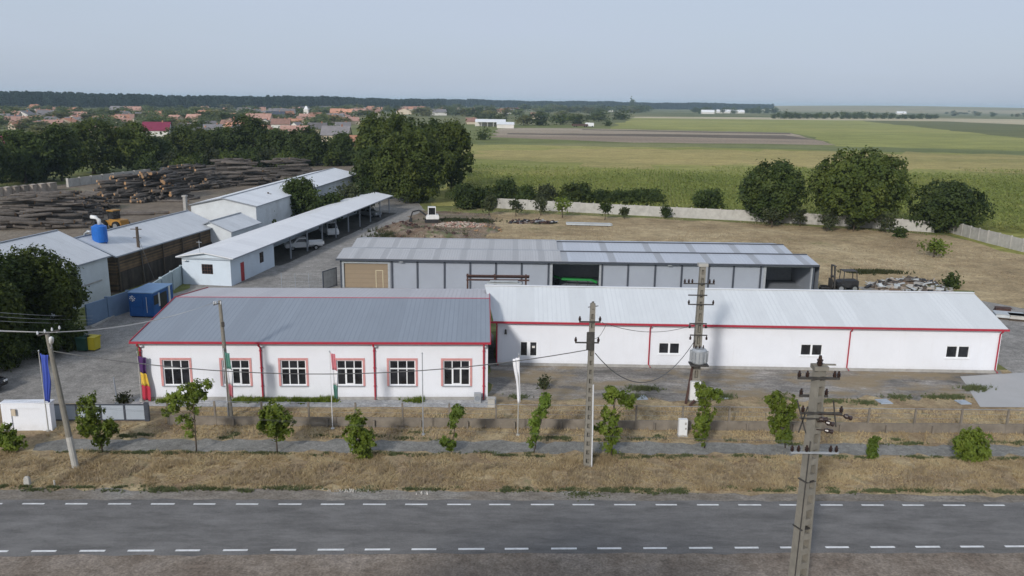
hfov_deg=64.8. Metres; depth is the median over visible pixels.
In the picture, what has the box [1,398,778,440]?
overhead cable
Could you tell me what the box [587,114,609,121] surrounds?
grove tree
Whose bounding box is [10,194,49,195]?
log
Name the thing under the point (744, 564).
gravel edge
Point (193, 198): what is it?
log
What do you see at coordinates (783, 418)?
young tree
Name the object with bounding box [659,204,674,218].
fruit tree
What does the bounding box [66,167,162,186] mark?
yard wall
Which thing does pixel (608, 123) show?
tree
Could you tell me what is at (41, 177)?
row shrub
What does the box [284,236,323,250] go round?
pickup truck
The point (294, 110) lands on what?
village house
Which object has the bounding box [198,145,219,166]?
row shrub
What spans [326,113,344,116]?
village house
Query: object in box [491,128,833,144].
ploughed field
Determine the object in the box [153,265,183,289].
blue wall
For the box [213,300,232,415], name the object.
utility pole
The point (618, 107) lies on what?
tree
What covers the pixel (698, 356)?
transformer pole
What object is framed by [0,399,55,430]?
gate wall
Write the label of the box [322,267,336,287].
gate leaf
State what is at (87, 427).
young tree
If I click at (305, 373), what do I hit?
overhead cable
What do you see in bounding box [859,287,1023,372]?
side drive
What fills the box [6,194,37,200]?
log
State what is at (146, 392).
flag
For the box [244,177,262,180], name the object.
log
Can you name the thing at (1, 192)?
block stack
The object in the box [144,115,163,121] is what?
tree
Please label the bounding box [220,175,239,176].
log
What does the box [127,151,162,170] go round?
row shrub
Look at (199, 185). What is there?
log
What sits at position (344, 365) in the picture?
window
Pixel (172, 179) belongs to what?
log
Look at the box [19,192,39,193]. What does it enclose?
log
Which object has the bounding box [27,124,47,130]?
tree
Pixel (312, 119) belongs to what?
tree
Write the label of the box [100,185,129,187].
log
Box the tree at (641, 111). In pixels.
[631,106,649,112]
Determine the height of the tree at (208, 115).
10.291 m
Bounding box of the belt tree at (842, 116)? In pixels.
[838,112,846,118]
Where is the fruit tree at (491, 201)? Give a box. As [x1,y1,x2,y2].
[482,193,496,214]
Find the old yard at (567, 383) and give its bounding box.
[488,363,1001,402]
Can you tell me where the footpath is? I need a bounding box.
[33,438,1023,455]
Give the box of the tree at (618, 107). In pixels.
[613,105,633,111]
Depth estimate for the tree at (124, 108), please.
900.41 m
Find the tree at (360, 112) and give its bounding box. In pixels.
[352,109,368,116]
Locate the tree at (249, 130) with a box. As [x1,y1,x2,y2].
[224,113,267,152]
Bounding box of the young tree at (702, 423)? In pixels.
[690,380,723,447]
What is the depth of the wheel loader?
124.10 m
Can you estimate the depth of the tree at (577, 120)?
785.86 m
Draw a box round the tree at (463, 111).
[459,108,472,116]
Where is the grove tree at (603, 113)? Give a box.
[594,111,608,118]
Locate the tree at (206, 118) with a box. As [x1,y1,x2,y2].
[196,116,221,121]
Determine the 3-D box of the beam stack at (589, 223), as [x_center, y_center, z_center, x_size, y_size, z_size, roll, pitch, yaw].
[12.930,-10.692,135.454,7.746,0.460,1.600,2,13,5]
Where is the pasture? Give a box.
[611,118,1023,150]
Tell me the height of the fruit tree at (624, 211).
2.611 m
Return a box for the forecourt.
[0,197,495,403]
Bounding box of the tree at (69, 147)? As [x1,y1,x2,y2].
[33,121,85,180]
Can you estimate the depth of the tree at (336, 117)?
689.41 m
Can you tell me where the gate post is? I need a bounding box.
[113,377,118,403]
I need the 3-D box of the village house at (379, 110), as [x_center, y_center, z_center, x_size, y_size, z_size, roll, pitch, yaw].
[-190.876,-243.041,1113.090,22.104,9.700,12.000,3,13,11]
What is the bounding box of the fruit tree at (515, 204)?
[508,199,525,215]
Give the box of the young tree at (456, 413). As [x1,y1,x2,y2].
[439,403,466,451]
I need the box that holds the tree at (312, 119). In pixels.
[293,116,329,124]
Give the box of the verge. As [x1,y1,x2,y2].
[0,370,1023,497]
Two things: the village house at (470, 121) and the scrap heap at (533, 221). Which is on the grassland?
the village house at (470, 121)
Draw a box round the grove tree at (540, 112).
[533,111,549,117]
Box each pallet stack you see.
[993,306,1012,311]
[993,310,1023,319]
[1008,312,1023,321]
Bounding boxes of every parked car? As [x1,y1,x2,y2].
[0,376,7,386]
[357,207,381,216]
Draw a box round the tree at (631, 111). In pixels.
[626,109,640,113]
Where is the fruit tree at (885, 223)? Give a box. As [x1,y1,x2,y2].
[875,211,898,232]
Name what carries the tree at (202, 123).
on the ground at (670, 113)
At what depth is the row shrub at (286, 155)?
236.98 m
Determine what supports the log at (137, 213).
on the log yard at (8, 233)
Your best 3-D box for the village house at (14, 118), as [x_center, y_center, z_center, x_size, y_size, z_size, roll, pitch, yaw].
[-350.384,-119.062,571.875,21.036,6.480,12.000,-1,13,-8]
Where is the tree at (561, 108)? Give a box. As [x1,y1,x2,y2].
[553,105,570,111]
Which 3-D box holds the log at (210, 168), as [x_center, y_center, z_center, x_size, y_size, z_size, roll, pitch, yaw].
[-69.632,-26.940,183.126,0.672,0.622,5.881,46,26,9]
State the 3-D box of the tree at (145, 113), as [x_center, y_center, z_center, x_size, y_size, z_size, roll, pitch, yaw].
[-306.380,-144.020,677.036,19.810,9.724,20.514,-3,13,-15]
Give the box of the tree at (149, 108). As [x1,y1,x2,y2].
[142,106,164,110]
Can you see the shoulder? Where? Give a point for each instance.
(199, 494)
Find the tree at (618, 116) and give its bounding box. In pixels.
[609,108,634,119]
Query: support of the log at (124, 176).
on the log heap at (120, 196)
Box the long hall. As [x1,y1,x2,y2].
[485,284,1009,372]
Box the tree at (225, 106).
[217,102,233,109]
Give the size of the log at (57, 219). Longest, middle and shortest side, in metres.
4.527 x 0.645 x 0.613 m
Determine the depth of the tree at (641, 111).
1918.16 m
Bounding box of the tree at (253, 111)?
[243,109,262,112]
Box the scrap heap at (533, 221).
[508,217,558,223]
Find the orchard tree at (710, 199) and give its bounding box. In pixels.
[691,187,727,209]
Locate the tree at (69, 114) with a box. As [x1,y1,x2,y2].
[58,109,75,117]
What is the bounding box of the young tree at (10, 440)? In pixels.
[0,422,28,452]
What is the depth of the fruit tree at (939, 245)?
110.02 m
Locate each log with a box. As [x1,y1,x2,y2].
[0,198,33,201]
[0,201,34,204]
[0,207,29,208]
[0,212,16,215]
[0,216,20,217]
[0,218,37,221]
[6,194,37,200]
[9,220,49,223]
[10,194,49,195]
[16,198,52,201]
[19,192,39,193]
[19,198,56,200]
[19,212,52,217]
[20,221,41,224]
[27,224,50,227]
[31,207,70,211]
[38,193,74,197]
[40,213,82,216]
[42,191,60,194]
[44,202,82,206]
[46,217,74,223]
[46,222,63,224]
[50,221,73,223]
[51,224,88,227]
[52,190,75,192]
[57,197,79,199]
[58,215,89,218]
[75,221,86,224]
[82,192,99,195]
[84,191,101,193]
[84,203,101,207]
[94,196,107,199]
[96,180,115,181]
[98,182,117,184]
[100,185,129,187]
[102,192,115,196]
[111,199,152,202]
[112,174,138,177]
[114,189,136,194]
[116,179,139,181]
[120,212,154,215]
[124,182,143,184]
[124,185,137,188]
[124,210,169,213]
[130,193,150,198]
[153,189,183,192]
[153,199,188,201]
[156,170,172,174]
[160,178,181,181]
[161,174,181,178]
[161,188,189,191]
[162,185,179,189]
[168,185,189,189]
[169,192,182,196]
[177,164,200,167]
[177,171,192,173]
[181,196,199,199]
[184,165,204,167]
[184,174,206,178]
[193,181,215,186]
[194,167,215,170]
[204,176,216,180]
[204,183,230,187]
[210,158,232,159]
[210,159,235,161]
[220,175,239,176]
[222,172,241,173]
[226,162,249,163]
[228,167,251,168]
[243,176,261,177]
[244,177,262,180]
[253,172,275,175]
[264,160,282,162]
[275,174,296,175]
[283,161,305,162]
[286,164,307,165]
[289,157,310,161]
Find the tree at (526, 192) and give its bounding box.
[513,184,536,199]
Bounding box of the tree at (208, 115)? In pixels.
[198,111,219,118]
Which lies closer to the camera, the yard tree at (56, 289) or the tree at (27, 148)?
the yard tree at (56, 289)
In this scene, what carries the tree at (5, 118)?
on the ground at (670, 113)
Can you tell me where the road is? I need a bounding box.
[0,498,1023,556]
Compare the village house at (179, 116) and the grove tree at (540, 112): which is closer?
the village house at (179, 116)
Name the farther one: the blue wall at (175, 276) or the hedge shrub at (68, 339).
the blue wall at (175, 276)
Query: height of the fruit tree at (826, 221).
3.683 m
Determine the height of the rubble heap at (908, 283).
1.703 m
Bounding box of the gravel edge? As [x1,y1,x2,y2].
[0,552,1023,575]
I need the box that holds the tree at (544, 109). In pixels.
[536,106,559,112]
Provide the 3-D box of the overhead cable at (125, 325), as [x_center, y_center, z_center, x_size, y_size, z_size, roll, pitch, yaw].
[-21.463,1.771,46.255,0.013,0.553,9.877,11,17,38]
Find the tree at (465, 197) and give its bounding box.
[449,181,482,209]
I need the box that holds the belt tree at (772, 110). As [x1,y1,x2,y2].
[769,107,780,112]
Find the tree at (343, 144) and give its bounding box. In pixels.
[325,130,357,164]
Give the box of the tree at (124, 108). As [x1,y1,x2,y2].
[113,106,136,110]
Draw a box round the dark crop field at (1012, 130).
[859,120,1023,137]
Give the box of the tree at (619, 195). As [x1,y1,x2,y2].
[610,186,635,204]
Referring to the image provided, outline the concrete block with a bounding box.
[487,396,494,407]
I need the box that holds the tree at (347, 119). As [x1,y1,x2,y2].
[334,115,351,121]
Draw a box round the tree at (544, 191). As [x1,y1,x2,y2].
[533,181,557,200]
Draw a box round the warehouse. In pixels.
[335,237,819,288]
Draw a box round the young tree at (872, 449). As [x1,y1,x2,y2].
[865,435,881,458]
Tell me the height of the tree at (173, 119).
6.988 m
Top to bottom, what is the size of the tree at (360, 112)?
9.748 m
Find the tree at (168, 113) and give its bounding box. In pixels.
[159,110,184,117]
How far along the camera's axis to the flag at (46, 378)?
48.65 m
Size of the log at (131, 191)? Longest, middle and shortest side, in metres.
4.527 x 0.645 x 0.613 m
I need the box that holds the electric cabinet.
[677,418,687,436]
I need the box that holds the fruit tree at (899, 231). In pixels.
[887,226,908,237]
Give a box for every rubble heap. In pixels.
[432,221,486,227]
[864,275,953,291]
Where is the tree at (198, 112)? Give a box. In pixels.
[190,108,211,114]
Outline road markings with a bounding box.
[0,503,1023,551]
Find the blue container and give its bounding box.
[127,283,172,317]
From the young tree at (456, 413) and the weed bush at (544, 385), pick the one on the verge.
the young tree at (456, 413)
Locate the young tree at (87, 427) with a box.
[75,390,119,450]
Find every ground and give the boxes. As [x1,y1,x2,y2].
[0,106,1023,140]
[373,210,500,238]
[431,144,1023,254]
[462,148,1023,173]
[478,143,1023,155]
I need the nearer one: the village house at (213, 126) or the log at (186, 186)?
the log at (186, 186)
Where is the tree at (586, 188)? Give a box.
[569,179,593,202]
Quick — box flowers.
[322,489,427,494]
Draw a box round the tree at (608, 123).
[602,119,611,125]
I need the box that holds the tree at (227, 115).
[215,110,237,121]
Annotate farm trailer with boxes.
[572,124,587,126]
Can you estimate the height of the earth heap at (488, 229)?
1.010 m
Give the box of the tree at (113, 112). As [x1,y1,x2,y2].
[97,107,126,114]
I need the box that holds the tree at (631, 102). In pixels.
[629,96,635,105]
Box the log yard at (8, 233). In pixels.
[0,164,355,294]
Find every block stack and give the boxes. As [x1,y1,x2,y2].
[0,187,3,196]
[3,186,11,195]
[9,185,20,193]
[18,185,29,191]
[28,184,38,191]
[38,183,46,191]
[46,182,56,190]
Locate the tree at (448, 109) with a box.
[439,107,454,111]
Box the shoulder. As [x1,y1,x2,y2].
[0,487,1023,554]
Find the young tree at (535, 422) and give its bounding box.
[526,392,551,452]
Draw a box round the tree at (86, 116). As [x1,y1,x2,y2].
[79,113,101,118]
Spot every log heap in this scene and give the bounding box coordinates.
[0,194,106,228]
[80,195,119,211]
[96,177,167,202]
[128,173,193,202]
[173,167,230,188]
[192,161,280,185]
[260,160,312,174]
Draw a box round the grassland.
[0,124,1006,403]
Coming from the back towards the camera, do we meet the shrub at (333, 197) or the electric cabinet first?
the shrub at (333, 197)
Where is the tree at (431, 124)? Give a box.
[399,114,441,137]
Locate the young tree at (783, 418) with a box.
[763,390,800,447]
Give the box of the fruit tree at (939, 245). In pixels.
[916,234,952,256]
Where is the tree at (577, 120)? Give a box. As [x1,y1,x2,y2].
[567,114,590,123]
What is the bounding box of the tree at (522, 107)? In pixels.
[518,103,533,110]
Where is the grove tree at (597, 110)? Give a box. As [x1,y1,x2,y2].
[589,108,607,115]
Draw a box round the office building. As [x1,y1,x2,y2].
[129,287,490,399]
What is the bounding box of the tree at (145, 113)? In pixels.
[136,111,158,119]
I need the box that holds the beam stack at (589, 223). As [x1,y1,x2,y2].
[566,222,611,226]
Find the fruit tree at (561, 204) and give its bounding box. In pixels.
[550,197,573,217]
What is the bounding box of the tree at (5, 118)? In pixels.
[0,115,10,125]
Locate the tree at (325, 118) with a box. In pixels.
[315,113,330,120]
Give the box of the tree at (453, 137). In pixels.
[430,117,475,191]
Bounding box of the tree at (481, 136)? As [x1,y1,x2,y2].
[474,127,494,139]
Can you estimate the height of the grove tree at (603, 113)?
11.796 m
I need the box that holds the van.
[319,221,338,236]
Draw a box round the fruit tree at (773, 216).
[762,207,781,226]
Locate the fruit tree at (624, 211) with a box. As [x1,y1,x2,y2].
[618,205,629,218]
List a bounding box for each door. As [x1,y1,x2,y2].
[240,262,244,280]
[344,263,387,287]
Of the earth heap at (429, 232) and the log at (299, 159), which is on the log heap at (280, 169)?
the log at (299, 159)
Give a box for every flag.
[40,353,50,402]
[138,356,150,400]
[224,352,232,397]
[330,352,337,398]
[513,357,519,403]
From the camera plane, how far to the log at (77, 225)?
125.06 m
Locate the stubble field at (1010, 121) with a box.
[632,117,1023,124]
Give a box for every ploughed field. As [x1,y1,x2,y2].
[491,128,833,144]
[507,133,816,139]
[582,129,789,133]
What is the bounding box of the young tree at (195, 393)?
[161,378,213,450]
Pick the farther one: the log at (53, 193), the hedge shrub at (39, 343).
the log at (53, 193)
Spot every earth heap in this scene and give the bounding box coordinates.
[376,221,419,232]
[388,225,468,237]
[471,225,501,232]
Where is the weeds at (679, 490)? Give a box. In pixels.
[0,382,1023,500]
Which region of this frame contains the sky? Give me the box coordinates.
[0,0,1023,107]
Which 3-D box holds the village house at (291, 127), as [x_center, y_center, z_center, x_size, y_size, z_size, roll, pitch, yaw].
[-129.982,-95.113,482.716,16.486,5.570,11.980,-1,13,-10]
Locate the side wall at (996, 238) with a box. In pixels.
[947,224,1023,251]
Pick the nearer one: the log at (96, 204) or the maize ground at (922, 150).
the log at (96, 204)
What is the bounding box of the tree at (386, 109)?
[382,105,393,112]
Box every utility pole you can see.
[36,326,78,467]
[130,227,154,280]
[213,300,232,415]
[574,301,601,465]
[788,355,852,575]
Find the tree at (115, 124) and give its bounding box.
[107,118,126,126]
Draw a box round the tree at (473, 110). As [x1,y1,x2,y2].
[463,105,486,116]
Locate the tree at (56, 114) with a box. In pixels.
[38,110,67,118]
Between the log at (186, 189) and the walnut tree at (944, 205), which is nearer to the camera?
the walnut tree at (944, 205)
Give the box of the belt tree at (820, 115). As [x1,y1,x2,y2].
[816,111,822,118]
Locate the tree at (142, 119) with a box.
[134,117,164,123]
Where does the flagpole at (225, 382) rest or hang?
on the verge
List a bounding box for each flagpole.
[38,350,49,431]
[136,351,143,401]
[223,348,227,413]
[329,351,334,429]
[421,352,424,435]
[516,354,519,435]
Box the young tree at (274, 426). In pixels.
[256,398,296,452]
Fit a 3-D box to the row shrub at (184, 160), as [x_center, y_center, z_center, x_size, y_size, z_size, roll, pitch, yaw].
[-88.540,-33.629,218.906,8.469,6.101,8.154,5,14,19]
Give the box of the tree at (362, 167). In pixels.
[349,144,389,194]
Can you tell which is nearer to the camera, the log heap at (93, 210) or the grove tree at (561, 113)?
the log heap at (93, 210)
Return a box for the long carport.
[175,192,392,285]
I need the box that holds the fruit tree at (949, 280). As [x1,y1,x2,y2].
[938,271,964,289]
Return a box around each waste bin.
[74,335,91,350]
[87,334,100,349]
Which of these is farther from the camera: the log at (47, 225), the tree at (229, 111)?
the tree at (229, 111)
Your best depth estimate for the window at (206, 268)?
88.27 m
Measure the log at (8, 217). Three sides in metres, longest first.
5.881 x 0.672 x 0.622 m
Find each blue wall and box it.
[84,288,135,325]
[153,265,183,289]
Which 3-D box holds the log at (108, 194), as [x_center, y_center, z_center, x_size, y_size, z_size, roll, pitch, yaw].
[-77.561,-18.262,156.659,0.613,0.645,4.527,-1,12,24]
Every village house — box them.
[4,115,32,124]
[7,121,25,129]
[20,110,34,115]
[35,109,54,115]
[41,119,65,124]
[44,116,59,119]
[59,117,80,122]
[64,116,82,120]
[115,113,135,121]
[118,117,132,121]
[123,106,141,112]
[142,120,171,135]
[169,114,184,119]
[185,113,200,121]
[203,123,222,129]
[220,119,233,127]
[246,113,272,120]
[266,110,286,118]
[268,108,286,110]
[270,118,290,127]
[277,109,295,115]
[280,125,306,133]
[296,115,315,123]
[307,121,327,131]
[320,124,351,140]
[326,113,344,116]
[330,108,340,111]
[334,121,350,126]
[339,108,354,115]
[343,116,360,124]
[367,108,381,115]
[396,108,410,113]
[430,109,446,114]
[465,117,476,123]
[701,110,714,113]
[716,110,744,112]
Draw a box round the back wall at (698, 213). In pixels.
[494,198,934,232]
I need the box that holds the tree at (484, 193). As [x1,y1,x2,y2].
[475,185,501,208]
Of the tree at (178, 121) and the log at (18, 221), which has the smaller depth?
the log at (18, 221)
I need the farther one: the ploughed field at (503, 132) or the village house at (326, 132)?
the ploughed field at (503, 132)
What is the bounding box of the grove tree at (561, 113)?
[554,110,569,115]
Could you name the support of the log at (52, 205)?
on the log heap at (93, 210)
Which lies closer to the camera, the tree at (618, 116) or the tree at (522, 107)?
the tree at (618, 116)
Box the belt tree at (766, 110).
[762,107,771,112]
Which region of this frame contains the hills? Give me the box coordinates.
[739,106,1023,113]
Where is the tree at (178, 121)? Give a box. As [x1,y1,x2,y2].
[172,119,185,125]
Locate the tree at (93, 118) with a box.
[77,115,107,122]
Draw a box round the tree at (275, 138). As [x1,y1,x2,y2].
[257,126,287,155]
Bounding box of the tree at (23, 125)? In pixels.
[8,122,33,129]
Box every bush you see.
[113,389,134,403]
[536,374,550,389]
[950,426,992,462]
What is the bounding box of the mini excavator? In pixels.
[409,206,438,222]
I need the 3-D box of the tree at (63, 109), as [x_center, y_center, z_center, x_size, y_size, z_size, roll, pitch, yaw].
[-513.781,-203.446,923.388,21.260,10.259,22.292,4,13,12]
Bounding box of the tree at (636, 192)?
[626,183,651,205]
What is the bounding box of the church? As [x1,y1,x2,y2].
[303,106,321,113]
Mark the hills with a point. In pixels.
(931, 109)
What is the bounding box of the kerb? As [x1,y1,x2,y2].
[90,315,114,327]
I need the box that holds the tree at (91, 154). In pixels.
[66,116,121,173]
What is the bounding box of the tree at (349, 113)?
[336,111,358,116]
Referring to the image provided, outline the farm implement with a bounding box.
[554,275,597,285]
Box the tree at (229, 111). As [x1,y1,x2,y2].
[213,107,235,112]
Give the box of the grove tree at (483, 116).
[473,113,489,118]
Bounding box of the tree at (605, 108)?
[593,105,611,111]
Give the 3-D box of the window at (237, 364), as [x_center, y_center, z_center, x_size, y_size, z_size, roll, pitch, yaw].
[-18.650,5.687,54.568,2.138,2.015,0.255,0,13,-2]
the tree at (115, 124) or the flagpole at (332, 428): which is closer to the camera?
the flagpole at (332, 428)
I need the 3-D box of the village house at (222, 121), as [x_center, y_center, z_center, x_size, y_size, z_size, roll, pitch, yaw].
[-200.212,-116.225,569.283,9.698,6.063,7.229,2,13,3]
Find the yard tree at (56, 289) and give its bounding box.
[0,243,91,334]
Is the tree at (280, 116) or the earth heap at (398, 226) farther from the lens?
the tree at (280, 116)
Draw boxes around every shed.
[0,230,111,317]
[73,210,211,292]
[181,167,355,227]
[202,212,261,243]
[475,119,505,126]
[496,122,513,127]
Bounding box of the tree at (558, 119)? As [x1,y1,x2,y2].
[547,111,574,124]
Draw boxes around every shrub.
[0,321,36,371]
[1,176,11,182]
[9,172,46,182]
[23,317,65,358]
[40,167,60,180]
[54,318,87,351]
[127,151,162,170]
[154,151,176,167]
[168,153,202,171]
[186,151,209,168]
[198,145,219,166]
[218,148,239,158]
[228,146,264,166]
[257,147,278,167]
[269,150,297,166]
[278,149,309,165]
[300,193,328,212]
[318,147,344,165]
[319,188,343,221]
[333,181,359,213]
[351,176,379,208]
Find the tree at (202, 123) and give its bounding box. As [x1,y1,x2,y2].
[192,118,211,126]
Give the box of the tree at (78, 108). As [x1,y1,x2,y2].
[64,107,84,111]
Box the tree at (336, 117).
[328,114,341,122]
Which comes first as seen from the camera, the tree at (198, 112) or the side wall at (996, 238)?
the side wall at (996, 238)
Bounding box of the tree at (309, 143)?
[281,124,328,166]
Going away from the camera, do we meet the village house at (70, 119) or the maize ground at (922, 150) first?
the maize ground at (922, 150)
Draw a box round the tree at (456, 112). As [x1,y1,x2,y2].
[444,109,461,115]
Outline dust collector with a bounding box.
[83,215,107,242]
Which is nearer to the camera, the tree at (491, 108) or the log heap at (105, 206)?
the log heap at (105, 206)
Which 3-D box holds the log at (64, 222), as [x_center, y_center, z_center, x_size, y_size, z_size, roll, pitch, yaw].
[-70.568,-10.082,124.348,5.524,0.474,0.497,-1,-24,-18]
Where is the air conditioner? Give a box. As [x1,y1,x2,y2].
[474,392,480,402]
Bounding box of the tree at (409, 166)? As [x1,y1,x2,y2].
[369,127,456,202]
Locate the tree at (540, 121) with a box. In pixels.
[529,111,551,124]
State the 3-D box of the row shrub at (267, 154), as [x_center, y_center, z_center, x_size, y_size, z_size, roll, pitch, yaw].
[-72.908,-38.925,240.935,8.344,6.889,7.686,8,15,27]
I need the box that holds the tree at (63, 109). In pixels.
[55,106,70,110]
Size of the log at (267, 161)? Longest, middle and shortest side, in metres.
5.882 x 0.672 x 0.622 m
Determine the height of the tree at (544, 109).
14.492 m
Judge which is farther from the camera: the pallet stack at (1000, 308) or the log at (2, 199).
the log at (2, 199)
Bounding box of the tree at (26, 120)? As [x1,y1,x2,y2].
[10,118,39,123]
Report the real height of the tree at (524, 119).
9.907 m
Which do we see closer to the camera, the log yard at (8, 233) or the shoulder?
the shoulder
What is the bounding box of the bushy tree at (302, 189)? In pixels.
[279,174,321,216]
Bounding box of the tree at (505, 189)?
[493,176,520,198]
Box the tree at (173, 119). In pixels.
[161,116,178,123]
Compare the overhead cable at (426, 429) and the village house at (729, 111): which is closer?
the overhead cable at (426, 429)
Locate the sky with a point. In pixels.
(948, 53)
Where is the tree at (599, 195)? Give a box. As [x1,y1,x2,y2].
[585,186,614,203]
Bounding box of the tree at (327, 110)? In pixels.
[318,106,343,113]
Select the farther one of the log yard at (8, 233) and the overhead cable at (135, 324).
the log yard at (8, 233)
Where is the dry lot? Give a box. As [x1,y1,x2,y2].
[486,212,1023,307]
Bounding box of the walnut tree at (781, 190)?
[736,158,809,223]
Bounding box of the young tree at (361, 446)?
[341,407,376,459]
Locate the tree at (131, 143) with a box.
[102,119,160,171]
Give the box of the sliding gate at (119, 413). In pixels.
[54,402,149,420]
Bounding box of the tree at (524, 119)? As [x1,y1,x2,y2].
[514,114,531,124]
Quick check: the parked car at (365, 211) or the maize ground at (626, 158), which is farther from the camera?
the maize ground at (626, 158)
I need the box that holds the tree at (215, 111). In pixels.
[205,109,220,117]
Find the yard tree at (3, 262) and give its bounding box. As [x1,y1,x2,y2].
[0,249,29,300]
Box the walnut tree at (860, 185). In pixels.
[804,145,918,227]
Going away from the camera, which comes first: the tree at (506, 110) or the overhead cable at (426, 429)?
the overhead cable at (426, 429)
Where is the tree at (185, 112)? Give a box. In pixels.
[179,109,191,117]
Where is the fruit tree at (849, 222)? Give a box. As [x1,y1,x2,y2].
[844,213,866,231]
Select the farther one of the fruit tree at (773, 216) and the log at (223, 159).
the log at (223, 159)
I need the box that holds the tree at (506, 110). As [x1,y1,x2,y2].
[500,107,512,116]
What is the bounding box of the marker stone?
[23,476,30,485]
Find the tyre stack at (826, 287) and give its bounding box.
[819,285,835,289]
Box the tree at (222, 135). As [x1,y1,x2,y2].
[203,124,244,154]
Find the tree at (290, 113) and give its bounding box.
[286,112,298,117]
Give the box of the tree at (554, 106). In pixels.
[548,103,563,110]
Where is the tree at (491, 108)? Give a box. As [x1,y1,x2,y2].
[481,105,501,111]
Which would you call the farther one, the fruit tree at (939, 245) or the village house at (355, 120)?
the village house at (355, 120)
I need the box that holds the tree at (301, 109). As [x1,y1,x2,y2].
[297,105,310,113]
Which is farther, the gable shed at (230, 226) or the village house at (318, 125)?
the village house at (318, 125)
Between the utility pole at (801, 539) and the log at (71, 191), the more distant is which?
the log at (71, 191)
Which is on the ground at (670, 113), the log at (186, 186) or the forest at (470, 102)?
the forest at (470, 102)
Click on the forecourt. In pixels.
(80, 376)
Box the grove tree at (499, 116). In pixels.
[491,113,511,120]
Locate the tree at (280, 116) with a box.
[276,114,294,118]
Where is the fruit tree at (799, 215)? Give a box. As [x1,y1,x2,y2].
[790,206,807,225]
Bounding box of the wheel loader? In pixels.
[90,209,129,228]
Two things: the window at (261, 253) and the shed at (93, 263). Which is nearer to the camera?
the shed at (93, 263)
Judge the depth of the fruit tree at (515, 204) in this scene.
144.88 m
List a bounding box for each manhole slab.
[637,395,647,399]
[875,399,892,403]
[954,400,971,404]
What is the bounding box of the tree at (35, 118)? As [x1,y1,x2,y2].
[16,115,51,120]
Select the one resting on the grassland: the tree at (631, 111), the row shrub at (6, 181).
the row shrub at (6, 181)
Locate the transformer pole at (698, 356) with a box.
[683,262,714,405]
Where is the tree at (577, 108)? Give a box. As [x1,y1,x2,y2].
[571,105,583,112]
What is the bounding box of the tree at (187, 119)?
[180,116,196,121]
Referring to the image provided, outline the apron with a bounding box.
[131,397,495,407]
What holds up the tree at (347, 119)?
on the ground at (670, 113)
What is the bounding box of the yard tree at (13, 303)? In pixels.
[0,268,26,352]
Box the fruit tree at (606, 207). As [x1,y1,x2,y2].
[597,197,613,217]
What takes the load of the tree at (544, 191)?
on the maize ground at (440, 200)
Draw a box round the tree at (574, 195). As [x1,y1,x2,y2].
[556,182,582,201]
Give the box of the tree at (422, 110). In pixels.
[411,105,439,116]
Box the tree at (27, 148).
[0,124,60,183]
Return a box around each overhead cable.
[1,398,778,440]
[7,400,799,441]
[8,317,88,319]
[53,350,585,373]
[59,306,203,331]
[64,303,211,331]
[74,300,218,331]
[595,340,694,382]
[602,322,693,331]
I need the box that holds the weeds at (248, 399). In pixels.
[152,394,424,404]
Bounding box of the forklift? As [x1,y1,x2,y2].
[819,264,858,289]
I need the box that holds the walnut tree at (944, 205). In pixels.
[904,176,997,232]
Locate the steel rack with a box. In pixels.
[466,274,528,288]
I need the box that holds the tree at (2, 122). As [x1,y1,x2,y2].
[0,116,10,127]
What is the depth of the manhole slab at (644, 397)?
56.07 m
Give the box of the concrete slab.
[960,373,1023,406]
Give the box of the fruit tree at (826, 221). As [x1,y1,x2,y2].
[817,210,840,230]
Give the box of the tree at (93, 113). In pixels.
[78,109,99,116]
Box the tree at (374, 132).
[353,107,417,158]
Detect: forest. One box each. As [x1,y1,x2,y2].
[0,90,445,108]
[433,98,774,109]
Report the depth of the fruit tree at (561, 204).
143.82 m
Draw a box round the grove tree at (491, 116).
[488,112,498,118]
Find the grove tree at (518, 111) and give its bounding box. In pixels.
[509,108,529,116]
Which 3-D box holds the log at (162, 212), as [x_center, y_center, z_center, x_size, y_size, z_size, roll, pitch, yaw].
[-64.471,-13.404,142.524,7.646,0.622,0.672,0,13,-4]
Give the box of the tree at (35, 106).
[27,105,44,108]
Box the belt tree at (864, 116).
[861,111,868,118]
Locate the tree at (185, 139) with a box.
[160,120,217,158]
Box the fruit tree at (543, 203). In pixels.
[530,196,550,214]
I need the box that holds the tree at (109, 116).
[89,114,121,119]
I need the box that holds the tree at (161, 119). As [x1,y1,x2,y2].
[146,116,175,121]
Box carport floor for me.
[274,212,395,265]
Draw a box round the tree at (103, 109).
[94,107,110,112]
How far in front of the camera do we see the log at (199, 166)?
183.03 m
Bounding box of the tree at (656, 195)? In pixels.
[637,187,667,205]
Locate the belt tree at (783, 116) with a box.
[780,112,789,118]
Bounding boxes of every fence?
[166,401,1023,433]
[281,273,322,287]
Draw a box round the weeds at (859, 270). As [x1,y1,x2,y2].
[361,216,915,274]
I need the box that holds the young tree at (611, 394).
[593,385,636,454]
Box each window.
[159,358,192,386]
[202,264,212,273]
[219,358,252,386]
[259,252,263,262]
[278,358,308,386]
[336,358,365,386]
[387,358,417,386]
[441,358,471,386]
[520,341,536,355]
[657,342,679,354]
[799,344,822,356]
[944,346,969,358]

